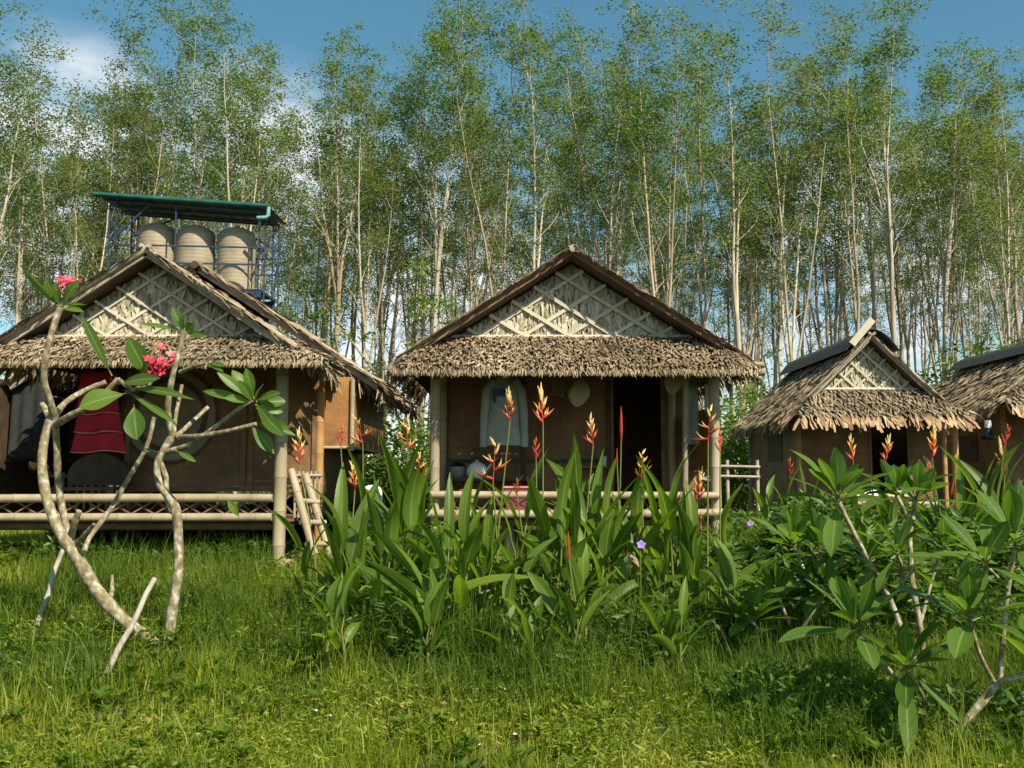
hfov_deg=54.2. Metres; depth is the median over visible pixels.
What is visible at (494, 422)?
shirt
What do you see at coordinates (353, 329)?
plantation tree
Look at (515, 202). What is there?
plantation tree
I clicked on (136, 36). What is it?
plantation tree
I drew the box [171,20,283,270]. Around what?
plantation tree
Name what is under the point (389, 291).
plantation tree
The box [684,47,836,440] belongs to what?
plantation tree
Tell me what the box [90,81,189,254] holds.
plantation tree
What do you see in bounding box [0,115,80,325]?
plantation tree
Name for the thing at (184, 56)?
plantation tree
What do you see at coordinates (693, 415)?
towel
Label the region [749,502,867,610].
frangipani shrub
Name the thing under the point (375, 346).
plantation tree
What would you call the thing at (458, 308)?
plantation tree
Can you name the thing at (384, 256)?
plantation tree
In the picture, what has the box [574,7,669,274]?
plantation tree
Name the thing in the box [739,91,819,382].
plantation tree
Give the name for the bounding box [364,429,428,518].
bush
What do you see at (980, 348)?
thicket
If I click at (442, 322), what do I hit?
young tree
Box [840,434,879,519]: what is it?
heliconia
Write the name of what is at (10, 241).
plantation tree
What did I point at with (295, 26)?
sky
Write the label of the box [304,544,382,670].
heliconia
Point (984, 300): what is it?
plantation tree
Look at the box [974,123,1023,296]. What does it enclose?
plantation tree
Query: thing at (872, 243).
plantation tree
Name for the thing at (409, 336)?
plantation tree
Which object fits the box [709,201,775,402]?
plantation tree
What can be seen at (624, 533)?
heliconia
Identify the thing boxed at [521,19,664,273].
plantation tree
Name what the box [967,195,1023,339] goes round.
plantation tree
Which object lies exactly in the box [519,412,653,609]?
heliconia
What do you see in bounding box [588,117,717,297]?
plantation tree
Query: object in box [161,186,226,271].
plantation tree
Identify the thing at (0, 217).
plantation tree
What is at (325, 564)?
lily clump
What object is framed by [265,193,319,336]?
plantation tree
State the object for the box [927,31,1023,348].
plantation tree
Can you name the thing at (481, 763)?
leaf litter
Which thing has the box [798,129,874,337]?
plantation tree
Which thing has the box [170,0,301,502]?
plantation tree
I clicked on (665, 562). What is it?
heliconia
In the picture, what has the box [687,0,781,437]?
plantation tree
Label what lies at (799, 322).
plantation tree
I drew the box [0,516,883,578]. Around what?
grass
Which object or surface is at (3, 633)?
undergrowth
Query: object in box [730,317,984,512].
bamboo hut
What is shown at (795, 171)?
plantation tree
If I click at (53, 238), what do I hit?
plantation tree
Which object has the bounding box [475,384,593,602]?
heliconia
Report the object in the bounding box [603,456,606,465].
tumbler
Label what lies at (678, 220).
plantation tree
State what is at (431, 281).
plantation tree
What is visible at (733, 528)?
lily clump
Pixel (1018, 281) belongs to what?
plantation tree
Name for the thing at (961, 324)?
plantation tree
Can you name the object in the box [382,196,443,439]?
plantation tree
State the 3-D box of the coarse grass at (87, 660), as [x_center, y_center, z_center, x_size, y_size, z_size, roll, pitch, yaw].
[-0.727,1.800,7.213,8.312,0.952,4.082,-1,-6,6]
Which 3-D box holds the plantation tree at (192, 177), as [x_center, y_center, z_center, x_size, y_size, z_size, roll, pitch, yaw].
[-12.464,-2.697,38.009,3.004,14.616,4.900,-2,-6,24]
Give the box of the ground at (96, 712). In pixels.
[0,480,1023,767]
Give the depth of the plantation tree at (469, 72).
26.12 m
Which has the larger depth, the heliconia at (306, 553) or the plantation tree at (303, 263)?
the plantation tree at (303, 263)
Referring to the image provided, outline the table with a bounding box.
[445,478,541,490]
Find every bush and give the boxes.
[363,386,429,508]
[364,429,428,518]
[696,345,801,510]
[696,370,772,511]
[721,381,783,505]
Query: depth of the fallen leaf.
7.30 m
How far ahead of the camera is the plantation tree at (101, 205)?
38.65 m
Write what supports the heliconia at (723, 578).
on the ground at (96, 712)
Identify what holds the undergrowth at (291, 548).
on the ground at (96, 712)
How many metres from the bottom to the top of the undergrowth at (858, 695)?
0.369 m
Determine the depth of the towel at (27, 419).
12.61 m
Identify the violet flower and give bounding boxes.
[636,540,645,630]
[747,520,752,537]
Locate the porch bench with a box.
[51,453,129,512]
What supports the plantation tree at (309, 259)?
on the ground at (96, 712)
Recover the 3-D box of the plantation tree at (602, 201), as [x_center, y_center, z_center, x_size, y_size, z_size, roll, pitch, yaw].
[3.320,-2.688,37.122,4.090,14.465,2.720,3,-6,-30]
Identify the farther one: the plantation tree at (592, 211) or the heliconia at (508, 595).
the plantation tree at (592, 211)
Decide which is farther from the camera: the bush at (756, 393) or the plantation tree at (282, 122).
the plantation tree at (282, 122)
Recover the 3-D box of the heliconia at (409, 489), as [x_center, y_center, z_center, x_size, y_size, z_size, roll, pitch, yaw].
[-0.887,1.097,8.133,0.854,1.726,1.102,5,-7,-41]
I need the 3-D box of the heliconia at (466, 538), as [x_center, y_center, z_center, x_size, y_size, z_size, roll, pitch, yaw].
[-0.532,1.302,7.449,1.272,1.369,1.216,5,-7,-41]
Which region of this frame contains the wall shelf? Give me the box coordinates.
[561,466,607,478]
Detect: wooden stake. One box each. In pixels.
[32,549,64,631]
[98,577,156,682]
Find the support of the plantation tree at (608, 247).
on the ground at (96, 712)
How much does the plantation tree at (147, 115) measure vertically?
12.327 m
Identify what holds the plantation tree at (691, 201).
on the ground at (96, 712)
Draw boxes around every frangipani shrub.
[703,555,860,640]
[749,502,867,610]
[778,575,958,755]
[779,447,996,672]
[890,478,1023,732]
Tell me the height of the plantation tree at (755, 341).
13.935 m
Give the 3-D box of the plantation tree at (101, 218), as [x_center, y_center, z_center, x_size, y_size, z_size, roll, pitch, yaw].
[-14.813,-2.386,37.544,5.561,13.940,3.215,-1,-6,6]
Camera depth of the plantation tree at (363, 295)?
40.57 m
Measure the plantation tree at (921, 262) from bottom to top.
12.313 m
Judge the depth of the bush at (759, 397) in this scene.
23.05 m
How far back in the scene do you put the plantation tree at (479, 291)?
33.93 m
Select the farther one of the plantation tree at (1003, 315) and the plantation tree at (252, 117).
the plantation tree at (1003, 315)
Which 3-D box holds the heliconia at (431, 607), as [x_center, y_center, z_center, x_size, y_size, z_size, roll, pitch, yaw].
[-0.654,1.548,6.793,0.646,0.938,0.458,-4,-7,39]
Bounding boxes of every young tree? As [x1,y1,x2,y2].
[256,276,354,495]
[302,252,441,498]
[410,275,522,454]
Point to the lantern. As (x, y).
(988, 434)
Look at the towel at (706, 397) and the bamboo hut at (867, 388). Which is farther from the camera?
the bamboo hut at (867, 388)
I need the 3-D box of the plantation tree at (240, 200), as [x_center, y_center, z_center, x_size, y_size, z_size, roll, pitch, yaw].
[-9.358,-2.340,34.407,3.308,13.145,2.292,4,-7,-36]
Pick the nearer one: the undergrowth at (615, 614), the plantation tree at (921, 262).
the undergrowth at (615, 614)
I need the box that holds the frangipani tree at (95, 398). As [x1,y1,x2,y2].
[22,268,295,647]
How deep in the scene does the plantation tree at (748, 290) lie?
35.23 m
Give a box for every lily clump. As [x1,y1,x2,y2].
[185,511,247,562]
[309,546,339,582]
[698,498,776,542]
[727,499,778,531]
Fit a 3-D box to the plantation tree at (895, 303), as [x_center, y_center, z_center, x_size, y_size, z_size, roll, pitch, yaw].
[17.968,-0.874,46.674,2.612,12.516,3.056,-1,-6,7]
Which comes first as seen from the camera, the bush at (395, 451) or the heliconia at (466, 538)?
the heliconia at (466, 538)
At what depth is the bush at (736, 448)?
22.15 m
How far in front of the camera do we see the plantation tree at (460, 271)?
46.87 m
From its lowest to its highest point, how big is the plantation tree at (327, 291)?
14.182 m
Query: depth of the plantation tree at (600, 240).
33.80 m
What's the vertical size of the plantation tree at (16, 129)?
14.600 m
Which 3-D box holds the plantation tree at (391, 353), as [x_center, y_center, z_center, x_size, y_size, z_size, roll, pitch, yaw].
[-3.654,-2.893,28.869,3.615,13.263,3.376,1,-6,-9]
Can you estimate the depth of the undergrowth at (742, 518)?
13.88 m
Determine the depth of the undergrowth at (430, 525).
11.13 m
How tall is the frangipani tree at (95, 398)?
2.920 m
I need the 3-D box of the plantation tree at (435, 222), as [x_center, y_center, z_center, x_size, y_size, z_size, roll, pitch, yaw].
[-1.789,-3.543,26.389,2.927,14.039,3.423,1,-6,-12]
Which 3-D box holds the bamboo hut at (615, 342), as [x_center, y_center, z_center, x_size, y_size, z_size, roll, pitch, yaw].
[0.705,0.420,13.268,4.469,3.688,4.878,0,-5,0]
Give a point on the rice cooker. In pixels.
(456, 469)
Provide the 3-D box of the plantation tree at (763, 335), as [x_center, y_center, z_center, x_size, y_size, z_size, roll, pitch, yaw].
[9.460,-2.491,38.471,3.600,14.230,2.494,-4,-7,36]
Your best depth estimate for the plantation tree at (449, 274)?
31.22 m
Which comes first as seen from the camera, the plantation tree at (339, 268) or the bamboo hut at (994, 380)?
the bamboo hut at (994, 380)
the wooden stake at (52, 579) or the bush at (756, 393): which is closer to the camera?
the wooden stake at (52, 579)
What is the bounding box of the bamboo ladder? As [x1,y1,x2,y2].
[287,468,330,564]
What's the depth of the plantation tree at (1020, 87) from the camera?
28.89 m
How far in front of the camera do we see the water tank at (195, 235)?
22.73 m
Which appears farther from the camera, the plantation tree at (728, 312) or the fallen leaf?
the plantation tree at (728, 312)
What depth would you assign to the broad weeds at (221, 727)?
5.71 m
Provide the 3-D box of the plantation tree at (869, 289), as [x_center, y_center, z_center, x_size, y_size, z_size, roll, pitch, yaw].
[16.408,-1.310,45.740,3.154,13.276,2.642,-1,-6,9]
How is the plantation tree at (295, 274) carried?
on the ground at (96, 712)
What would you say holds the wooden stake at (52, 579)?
on the ground at (96, 712)
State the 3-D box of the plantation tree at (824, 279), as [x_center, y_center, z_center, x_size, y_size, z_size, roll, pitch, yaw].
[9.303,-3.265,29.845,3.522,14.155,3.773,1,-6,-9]
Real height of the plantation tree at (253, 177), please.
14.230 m
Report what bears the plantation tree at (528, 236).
on the ground at (96, 712)
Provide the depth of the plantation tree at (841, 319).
30.25 m
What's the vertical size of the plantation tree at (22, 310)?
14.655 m
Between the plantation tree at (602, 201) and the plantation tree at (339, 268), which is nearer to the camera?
the plantation tree at (339, 268)
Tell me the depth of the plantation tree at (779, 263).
39.26 m
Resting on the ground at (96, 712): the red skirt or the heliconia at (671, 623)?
the heliconia at (671, 623)
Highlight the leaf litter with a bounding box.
[1,554,1000,767]
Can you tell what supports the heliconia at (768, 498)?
on the ground at (96, 712)
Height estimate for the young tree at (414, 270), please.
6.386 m
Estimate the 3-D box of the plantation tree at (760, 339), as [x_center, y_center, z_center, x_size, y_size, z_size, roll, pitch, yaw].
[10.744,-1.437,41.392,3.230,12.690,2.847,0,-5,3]
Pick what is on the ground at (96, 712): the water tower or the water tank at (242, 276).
the water tower
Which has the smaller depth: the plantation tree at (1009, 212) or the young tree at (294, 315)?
the young tree at (294, 315)
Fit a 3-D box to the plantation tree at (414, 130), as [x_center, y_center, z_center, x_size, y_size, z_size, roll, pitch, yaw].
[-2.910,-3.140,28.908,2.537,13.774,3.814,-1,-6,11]
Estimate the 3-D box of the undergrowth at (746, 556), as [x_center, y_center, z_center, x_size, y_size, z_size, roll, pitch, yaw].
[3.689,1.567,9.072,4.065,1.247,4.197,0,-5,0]
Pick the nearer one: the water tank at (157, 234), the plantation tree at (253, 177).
the water tank at (157, 234)
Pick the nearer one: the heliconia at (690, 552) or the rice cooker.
the heliconia at (690, 552)
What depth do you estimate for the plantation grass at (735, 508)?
22.80 m
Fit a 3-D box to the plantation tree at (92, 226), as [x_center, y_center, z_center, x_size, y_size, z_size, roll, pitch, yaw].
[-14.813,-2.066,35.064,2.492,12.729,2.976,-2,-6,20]
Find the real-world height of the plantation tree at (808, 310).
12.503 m
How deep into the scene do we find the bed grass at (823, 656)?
6.99 m
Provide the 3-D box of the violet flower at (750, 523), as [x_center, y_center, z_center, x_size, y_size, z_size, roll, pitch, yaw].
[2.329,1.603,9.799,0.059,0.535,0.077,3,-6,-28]
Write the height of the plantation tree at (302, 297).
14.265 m
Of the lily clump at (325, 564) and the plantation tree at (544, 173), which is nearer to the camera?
the lily clump at (325, 564)
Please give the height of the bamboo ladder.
1.068 m
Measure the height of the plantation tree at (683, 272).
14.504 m
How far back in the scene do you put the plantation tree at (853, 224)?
26.58 m
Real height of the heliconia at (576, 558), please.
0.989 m
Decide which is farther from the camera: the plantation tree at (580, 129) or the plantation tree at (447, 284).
the plantation tree at (447, 284)
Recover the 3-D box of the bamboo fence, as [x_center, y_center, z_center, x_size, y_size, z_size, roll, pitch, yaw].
[3.603,1.850,15.925,0.705,1.277,0.105,0,-5,0]
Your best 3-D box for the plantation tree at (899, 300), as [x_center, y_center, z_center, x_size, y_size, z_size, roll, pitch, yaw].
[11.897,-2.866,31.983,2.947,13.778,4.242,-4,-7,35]
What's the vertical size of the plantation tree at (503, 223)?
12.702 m
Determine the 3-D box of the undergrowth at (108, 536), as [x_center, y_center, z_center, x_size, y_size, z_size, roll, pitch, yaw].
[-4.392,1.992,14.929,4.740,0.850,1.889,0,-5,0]
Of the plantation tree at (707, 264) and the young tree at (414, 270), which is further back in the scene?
the plantation tree at (707, 264)
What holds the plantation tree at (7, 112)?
on the ground at (96, 712)
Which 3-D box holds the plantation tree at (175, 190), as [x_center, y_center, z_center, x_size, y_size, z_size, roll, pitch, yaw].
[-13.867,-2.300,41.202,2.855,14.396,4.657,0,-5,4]
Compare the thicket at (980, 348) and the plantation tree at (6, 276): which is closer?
the thicket at (980, 348)
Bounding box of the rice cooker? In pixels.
[448,460,465,477]
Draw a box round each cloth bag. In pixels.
[568,376,589,406]
[664,376,682,394]
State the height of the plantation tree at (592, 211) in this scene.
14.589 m
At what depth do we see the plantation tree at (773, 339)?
31.28 m
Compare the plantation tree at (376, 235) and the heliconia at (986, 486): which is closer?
the heliconia at (986, 486)
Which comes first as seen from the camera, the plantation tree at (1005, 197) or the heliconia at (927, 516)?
the heliconia at (927, 516)
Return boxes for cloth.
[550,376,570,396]
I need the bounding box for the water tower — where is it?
[93,192,285,503]
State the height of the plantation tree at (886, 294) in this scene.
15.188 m
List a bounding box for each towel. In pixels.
[7,378,45,462]
[688,382,699,444]
[705,380,719,410]
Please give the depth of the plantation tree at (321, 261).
42.13 m
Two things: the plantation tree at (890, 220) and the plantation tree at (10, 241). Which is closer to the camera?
the plantation tree at (890, 220)
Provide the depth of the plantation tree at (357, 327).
34.40 m
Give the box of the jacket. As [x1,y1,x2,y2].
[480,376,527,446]
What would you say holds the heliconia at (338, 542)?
on the ground at (96, 712)
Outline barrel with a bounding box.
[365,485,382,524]
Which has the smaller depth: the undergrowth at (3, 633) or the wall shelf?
the undergrowth at (3, 633)
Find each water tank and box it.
[137,223,175,261]
[176,225,215,271]
[216,227,255,288]
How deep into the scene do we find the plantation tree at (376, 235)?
26.65 m
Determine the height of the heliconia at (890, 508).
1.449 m
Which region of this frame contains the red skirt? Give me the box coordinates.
[70,371,125,452]
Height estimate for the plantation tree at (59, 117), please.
14.733 m
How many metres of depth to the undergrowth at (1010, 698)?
5.90 m
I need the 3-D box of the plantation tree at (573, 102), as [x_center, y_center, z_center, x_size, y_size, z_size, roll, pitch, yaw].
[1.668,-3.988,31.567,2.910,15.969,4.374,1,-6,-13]
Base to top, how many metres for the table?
0.424 m
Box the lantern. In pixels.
[979,402,997,439]
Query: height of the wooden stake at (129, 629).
0.747 m
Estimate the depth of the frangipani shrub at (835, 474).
6.62 m
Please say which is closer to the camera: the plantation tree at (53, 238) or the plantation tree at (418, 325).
the plantation tree at (53, 238)
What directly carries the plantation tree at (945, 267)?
on the ground at (96, 712)
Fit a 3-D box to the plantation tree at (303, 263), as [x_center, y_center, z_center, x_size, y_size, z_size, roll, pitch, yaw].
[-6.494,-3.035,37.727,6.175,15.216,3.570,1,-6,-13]
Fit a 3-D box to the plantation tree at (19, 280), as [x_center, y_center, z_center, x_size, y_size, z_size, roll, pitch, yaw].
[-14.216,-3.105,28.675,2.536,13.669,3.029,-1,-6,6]
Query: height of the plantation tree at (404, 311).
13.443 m
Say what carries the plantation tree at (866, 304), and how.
on the ground at (96, 712)
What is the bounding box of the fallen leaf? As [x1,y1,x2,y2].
[626,555,638,565]
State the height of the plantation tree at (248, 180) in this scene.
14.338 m
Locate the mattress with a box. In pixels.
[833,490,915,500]
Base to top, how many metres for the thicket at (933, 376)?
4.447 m
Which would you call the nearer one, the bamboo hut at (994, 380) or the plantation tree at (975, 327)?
the bamboo hut at (994, 380)
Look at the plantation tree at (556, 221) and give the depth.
42.26 m
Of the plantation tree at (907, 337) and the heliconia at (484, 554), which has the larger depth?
the plantation tree at (907, 337)
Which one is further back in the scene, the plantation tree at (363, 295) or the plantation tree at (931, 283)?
the plantation tree at (363, 295)
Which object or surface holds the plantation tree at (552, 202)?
on the ground at (96, 712)
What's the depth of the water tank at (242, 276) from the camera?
22.71 m
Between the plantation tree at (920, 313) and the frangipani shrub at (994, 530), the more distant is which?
the plantation tree at (920, 313)
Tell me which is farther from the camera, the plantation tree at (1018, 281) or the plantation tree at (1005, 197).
the plantation tree at (1018, 281)
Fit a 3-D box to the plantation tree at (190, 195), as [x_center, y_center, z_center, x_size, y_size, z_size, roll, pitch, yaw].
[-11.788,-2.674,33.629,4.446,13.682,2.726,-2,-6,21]
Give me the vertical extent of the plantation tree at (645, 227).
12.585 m
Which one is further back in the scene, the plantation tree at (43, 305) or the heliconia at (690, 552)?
the plantation tree at (43, 305)
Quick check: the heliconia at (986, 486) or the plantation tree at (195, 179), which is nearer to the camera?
the heliconia at (986, 486)
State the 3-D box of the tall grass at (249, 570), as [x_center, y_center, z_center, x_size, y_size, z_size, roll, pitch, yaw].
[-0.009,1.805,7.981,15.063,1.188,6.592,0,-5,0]
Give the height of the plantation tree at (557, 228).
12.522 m
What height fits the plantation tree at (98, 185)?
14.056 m
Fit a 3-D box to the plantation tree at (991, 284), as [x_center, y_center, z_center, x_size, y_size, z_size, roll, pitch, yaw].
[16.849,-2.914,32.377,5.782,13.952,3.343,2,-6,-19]
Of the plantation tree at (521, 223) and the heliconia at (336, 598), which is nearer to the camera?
the heliconia at (336, 598)
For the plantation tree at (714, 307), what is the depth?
42.81 m
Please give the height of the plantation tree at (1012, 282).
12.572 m
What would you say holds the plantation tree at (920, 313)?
on the ground at (96, 712)
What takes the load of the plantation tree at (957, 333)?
on the ground at (96, 712)
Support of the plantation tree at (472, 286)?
on the ground at (96, 712)
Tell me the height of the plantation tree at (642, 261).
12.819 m
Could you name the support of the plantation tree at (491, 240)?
on the ground at (96, 712)
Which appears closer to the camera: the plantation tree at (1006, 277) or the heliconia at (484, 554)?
the heliconia at (484, 554)
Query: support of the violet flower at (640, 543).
on the ground at (96, 712)
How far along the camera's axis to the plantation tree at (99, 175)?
35.82 m
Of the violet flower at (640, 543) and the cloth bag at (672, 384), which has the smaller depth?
the violet flower at (640, 543)
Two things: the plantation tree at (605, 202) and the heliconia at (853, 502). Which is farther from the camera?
the plantation tree at (605, 202)
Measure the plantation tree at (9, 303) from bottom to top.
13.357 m
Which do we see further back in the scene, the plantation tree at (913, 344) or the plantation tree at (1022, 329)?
the plantation tree at (913, 344)
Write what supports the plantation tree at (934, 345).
on the ground at (96, 712)
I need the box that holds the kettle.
[467,457,490,477]
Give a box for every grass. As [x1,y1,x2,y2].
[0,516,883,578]
[0,525,1023,767]
[0,563,1023,767]
[22,491,1001,516]
[278,512,1023,708]
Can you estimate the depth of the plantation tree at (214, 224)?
41.54 m
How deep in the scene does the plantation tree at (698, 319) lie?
47.08 m
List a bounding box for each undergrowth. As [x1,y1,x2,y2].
[0,531,304,563]
[0,617,186,696]
[44,493,359,545]
[291,558,853,676]
[319,549,829,647]
[332,508,458,563]
[685,650,1013,767]
[698,507,933,542]
[700,489,1023,641]
[701,534,1023,738]
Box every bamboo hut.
[0,243,423,566]
[384,244,767,555]
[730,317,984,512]
[925,343,1023,508]
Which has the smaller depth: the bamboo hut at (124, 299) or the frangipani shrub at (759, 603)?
the frangipani shrub at (759, 603)
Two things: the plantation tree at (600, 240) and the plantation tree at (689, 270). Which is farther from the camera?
the plantation tree at (689, 270)
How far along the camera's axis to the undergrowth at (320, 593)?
7.11 m
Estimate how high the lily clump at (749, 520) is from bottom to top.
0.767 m
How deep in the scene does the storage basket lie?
11.72 m
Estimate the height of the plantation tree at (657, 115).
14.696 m
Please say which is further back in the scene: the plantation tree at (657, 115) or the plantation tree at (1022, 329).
the plantation tree at (1022, 329)
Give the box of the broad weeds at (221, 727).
[0,545,1023,767]
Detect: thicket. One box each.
[912,326,1023,506]
[927,329,1023,383]
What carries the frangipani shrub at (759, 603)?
on the ground at (96, 712)
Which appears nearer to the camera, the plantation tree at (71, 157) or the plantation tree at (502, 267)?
the plantation tree at (71, 157)
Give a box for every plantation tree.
[0,0,59,262]
[0,48,61,376]
[0,68,58,279]
[0,84,112,319]
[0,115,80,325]
[0,130,51,368]
[0,157,32,329]
[0,164,78,372]
[0,165,26,321]
[0,203,11,298]
[0,232,54,322]
[5,13,180,304]
[6,154,71,310]
[30,74,145,286]
[48,134,175,279]
[53,89,132,278]
[55,57,171,284]
[61,151,122,282]
[79,123,134,265]
[80,0,231,224]
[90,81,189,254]
[97,45,204,503]
[101,71,205,260]
[104,98,224,238]
[145,71,235,255]
[148,0,284,267]
[149,111,226,249]
[154,149,199,227]
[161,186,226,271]
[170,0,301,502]
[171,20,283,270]
[191,56,313,502]
[192,120,284,493]
[193,140,298,493]
[204,148,282,493]
[213,97,298,283]
[221,173,335,337]
[228,39,338,493]
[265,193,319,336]
[269,110,410,345]
[271,214,319,492]
[281,120,391,376]
[283,19,403,370]
[294,112,366,341]
[296,30,386,343]
[296,203,352,341]
[301,147,387,374]
[323,74,426,369]
[326,57,408,361]
[328,70,446,468]
[341,126,393,482]
[349,147,425,465]
[352,224,407,474]
[357,161,429,462]
[361,98,457,463]
[370,161,450,447]
[380,36,454,440]
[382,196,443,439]
[392,2,501,499]
[394,243,447,446]
[400,87,494,325]
[411,0,525,310]
[412,93,492,333]
[414,167,519,328]
[416,0,562,297]
[432,110,531,307]
[434,198,493,329]
[440,211,484,315]
[443,98,521,305]
[450,56,606,296]
[468,90,605,283]
[471,174,552,302]
[476,180,541,287]
[478,234,528,291]
[487,0,584,272]
[494,0,643,265]
[507,101,592,273]
[509,209,556,280]
[515,4,609,262]
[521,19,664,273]
[525,180,591,260]
[542,177,577,256]
[557,129,648,278]
[560,225,641,276]
[561,53,669,277]
[569,124,638,278]
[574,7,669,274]
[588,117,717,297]
[593,0,735,307]
[597,100,679,300]
[611,48,752,319]
[618,109,725,309]
[619,197,675,306]
[636,0,729,500]
[645,106,768,477]
[655,225,721,317]
[677,218,731,402]
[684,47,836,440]
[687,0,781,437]
[687,203,743,431]
[701,114,796,408]
[703,120,772,431]
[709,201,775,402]
[714,147,778,410]
[715,139,795,400]
[730,229,806,390]
[736,0,865,373]
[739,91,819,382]
[741,140,810,374]
[750,95,822,387]
[753,39,884,350]
[756,59,882,355]
[774,228,833,353]
[786,146,823,356]
[787,0,884,332]
[797,29,914,329]
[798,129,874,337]
[807,0,941,355]
[810,198,890,337]
[843,72,927,360]
[844,218,897,329]
[849,106,921,334]
[850,128,950,366]
[864,55,1006,384]
[864,234,918,362]
[881,130,937,372]
[889,112,1001,361]
[890,29,1002,501]
[894,118,963,378]
[900,82,988,385]
[906,148,996,361]
[911,67,1023,358]
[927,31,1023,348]
[934,189,1019,355]
[939,101,1023,347]
[942,143,1023,344]
[947,211,1023,350]
[949,227,998,356]
[953,69,1023,343]
[962,147,1023,342]
[966,124,1023,303]
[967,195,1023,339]
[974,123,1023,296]
[989,228,1023,339]
[1006,70,1023,168]
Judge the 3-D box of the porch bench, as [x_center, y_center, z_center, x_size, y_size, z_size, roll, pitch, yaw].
[-4.914,1.171,11.677,0.728,0.740,0.470,0,-5,0]
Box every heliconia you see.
[267,425,371,609]
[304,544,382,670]
[308,414,435,623]
[343,467,537,628]
[348,413,470,583]
[387,542,469,681]
[406,386,565,618]
[471,572,573,666]
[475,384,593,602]
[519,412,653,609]
[526,527,619,651]
[553,407,674,605]
[584,442,708,619]
[637,577,719,678]
[641,405,769,619]
[702,537,793,642]
[742,456,818,534]
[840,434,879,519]
[869,433,921,530]
[913,423,1023,563]
[916,422,955,541]
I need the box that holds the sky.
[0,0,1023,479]
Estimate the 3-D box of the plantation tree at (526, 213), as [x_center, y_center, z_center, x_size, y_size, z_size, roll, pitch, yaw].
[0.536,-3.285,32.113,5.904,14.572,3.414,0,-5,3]
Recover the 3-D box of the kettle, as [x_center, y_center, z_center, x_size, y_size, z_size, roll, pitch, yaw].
[-0.431,1.032,12.359,0.263,0.258,0.260,4,-7,-34]
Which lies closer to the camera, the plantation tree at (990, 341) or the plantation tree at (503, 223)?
the plantation tree at (503, 223)
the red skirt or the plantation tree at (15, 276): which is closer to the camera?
the red skirt
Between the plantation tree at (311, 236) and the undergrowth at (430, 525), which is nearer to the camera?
the undergrowth at (430, 525)
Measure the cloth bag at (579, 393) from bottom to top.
0.401 m
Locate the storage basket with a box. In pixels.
[504,486,527,509]
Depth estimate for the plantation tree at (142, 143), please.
28.21 m
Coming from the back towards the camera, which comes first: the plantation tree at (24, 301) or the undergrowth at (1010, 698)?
the plantation tree at (24, 301)
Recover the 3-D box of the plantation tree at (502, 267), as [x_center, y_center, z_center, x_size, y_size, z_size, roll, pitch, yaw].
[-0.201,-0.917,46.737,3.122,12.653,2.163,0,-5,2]
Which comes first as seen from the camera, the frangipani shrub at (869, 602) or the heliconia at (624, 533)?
the frangipani shrub at (869, 602)
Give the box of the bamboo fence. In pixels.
[721,460,759,513]

